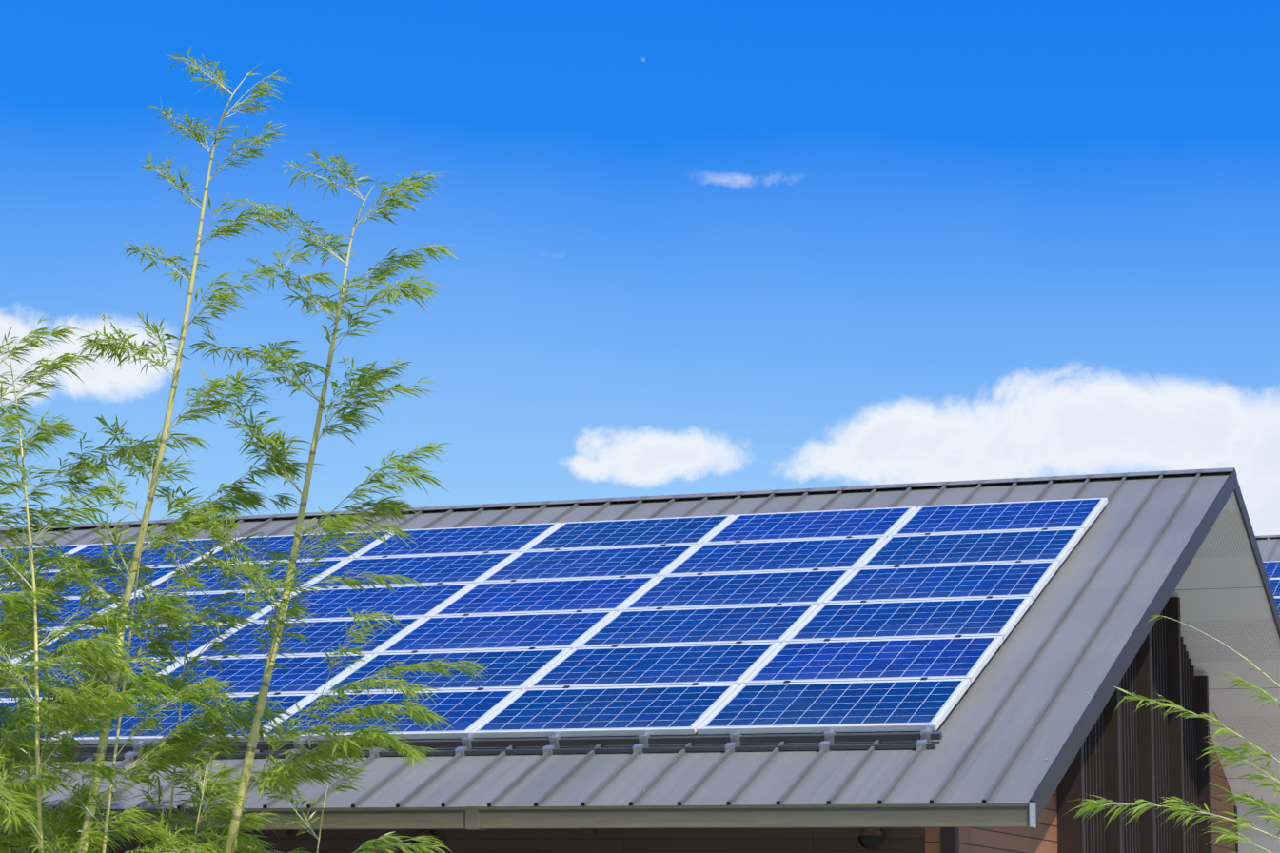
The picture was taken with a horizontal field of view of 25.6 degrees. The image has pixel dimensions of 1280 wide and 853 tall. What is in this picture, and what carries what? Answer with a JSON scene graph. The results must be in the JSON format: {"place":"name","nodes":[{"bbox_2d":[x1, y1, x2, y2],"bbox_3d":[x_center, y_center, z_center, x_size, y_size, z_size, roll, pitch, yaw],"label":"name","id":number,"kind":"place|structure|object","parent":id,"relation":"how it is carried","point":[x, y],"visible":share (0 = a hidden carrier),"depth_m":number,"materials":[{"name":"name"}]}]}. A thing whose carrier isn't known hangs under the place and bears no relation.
{"place":"outdoors","nodes":[
{"label":"outdoors","id":0,"kind":"place"},
{"bbox_2d":[0,46,1279,852],"bbox_3d":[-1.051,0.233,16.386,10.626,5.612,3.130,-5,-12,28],"label":"bamboo","id":1,"kind":"object","parent":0,"point":[14,820],"depth_m":17.33,"materials":[{"name":"green plant"}]},
{"bbox_2d":[0,0,1279,535],"label":"sky","id":2,"kind":"structure","parent":0,"point":[704,246],"materials":[{"name":"blue"}]},
{"bbox_2d":[1255,536,1279,561],"bbox_3d":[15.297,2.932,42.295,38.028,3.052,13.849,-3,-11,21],"label":"roof","id":3,"kind":"structure","parent":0,"point":[1270,552],"depth_m":43.95,"materials":[{"name":"metal"}]},
{"bbox_2d":[1260,537,1279,560],"bbox_3d":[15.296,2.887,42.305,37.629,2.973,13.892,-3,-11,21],"label":"roof seams","id":4,"kind":"object","parent":3,"relation":"on","point":[1265,544],"visible":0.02,"depth_m":43.96,"materials":[{"name":"grey metal"}]},
{"bbox_2d":[1267,560,1279,597],"bbox_3d":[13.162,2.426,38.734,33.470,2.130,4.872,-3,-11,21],"label":"pv frames","id":5,"kind":"structure","parent":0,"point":[1274,579],"depth_m":41.81,"materials":[{"name":"silver metal"}]},
{"bbox_2d":[1262,561,1279,615],"bbox_3d":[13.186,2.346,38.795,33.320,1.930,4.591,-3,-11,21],"label":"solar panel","id":6,"kind":"object","parent":5,"relation":"in","point":[1272,569],"depth_m":41.93,"materials":[{"name":"blue glass"}]},
{"label":"ground","id":7,"kind":"structure","parent":0,"visible":0},
{"bbox_2d":[6,74,374,852],"bbox_3d":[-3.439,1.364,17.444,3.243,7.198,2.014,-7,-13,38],"label":"bamboo stalks","id":8,"kind":"object","parent":7,"relation":"on","point":[248,756],"visible":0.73,"depth_m":17.40,"materials":[{"name":"green plant"}]},
{"bbox_2d":[0,827,925,852],"bbox_3d":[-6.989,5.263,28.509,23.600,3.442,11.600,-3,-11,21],"label":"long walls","id":9,"kind":"structure","parent":7,"relation":"on","point":[845,839],"depth_m":19.97,"materials":[{"name":"brown wood"}]},
{"bbox_2d":[277,827,885,852],"bbox_3d":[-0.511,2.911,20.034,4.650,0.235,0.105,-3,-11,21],"label":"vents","id":10,"kind":"object","parent":9,"relation":"attached to","point":[873,837],"visible":0.69,"depth_m":19.26,"materials":[{"name":"brown"}]},
{"bbox_2d":[0,470,1279,852],"bbox_3d":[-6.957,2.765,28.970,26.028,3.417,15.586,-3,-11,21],"label":"roof","id":11,"kind":"structure","parent":9,"relation":"on","point":[1205,563],"depth_m":20.30,"materials":[{"name":"metal"}]},
{"bbox_2d":[0,802,1036,830],"bbox_3d":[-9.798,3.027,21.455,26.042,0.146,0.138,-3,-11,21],"label":"gutter","id":12,"kind":"object","parent":11,"relation":"attached to","point":[876,815],"visible":0.88,"depth_m":17.65,"materials":[{"name":"grey metal"}]},
{"bbox_2d":[0,497,1107,762],"bbox_3d":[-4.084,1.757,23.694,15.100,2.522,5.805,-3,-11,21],"label":"solar panel frames","id":13,"kind":"structure","parent":11,"relation":"on","point":[923,736],"depth_m":20.41,"materials":[{"name":"silver metal"}]},
{"bbox_2d":[0,498,1102,738],"bbox_3d":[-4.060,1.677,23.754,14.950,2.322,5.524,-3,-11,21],"label":"solar panels","id":14,"kind":"object","parent":13,"relation":"in","point":[874,702],"visible":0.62,"depth_m":22.07,"materials":[{"name":"blue glass"}]},
{"bbox_2d":[0,472,1201,808],"bbox_3d":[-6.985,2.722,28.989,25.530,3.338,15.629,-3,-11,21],"label":"roof seams","id":15,"kind":"object","parent":11,"relation":"on","point":[651,783],"visible":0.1,"depth_m":19.26,"materials":[{"name":"metal"}]},
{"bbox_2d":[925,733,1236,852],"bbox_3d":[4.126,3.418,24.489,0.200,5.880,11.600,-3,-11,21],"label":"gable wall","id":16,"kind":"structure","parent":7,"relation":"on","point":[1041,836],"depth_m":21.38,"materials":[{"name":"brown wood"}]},
{"bbox_2d":[940,806,1238,852],"bbox_3d":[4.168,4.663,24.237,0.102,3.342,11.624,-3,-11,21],"label":"corner boards","id":17,"kind":"object","parent":16,"relation":"attached to","point":[949,839],"visible":0.2,"depth_m":19.07,"materials":[{"name":"brown wood"}]},
{"bbox_2d":[1056,596,1212,852],"bbox_3d":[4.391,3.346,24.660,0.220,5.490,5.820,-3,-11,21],"label":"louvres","id":18,"kind":"object","parent":16,"relation":"attached to","point":[1127,753],"visible":0.5,"depth_m":24.76,"materials":[{"name":"brown wood"}]},
{"bbox_3d":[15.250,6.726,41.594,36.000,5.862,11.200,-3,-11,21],"label":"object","id":19,"kind":"object","parent":7,"relation":"on","visible":0},
{"bbox_2d":[1255,534,1279,537],"bbox_3d":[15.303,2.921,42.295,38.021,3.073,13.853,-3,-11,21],"label":"roof cap","id":20,"kind":"object","parent":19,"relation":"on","point":[1269,536],"depth_m":44.56,"materials":[{"name":"grey metal"}]}
]}

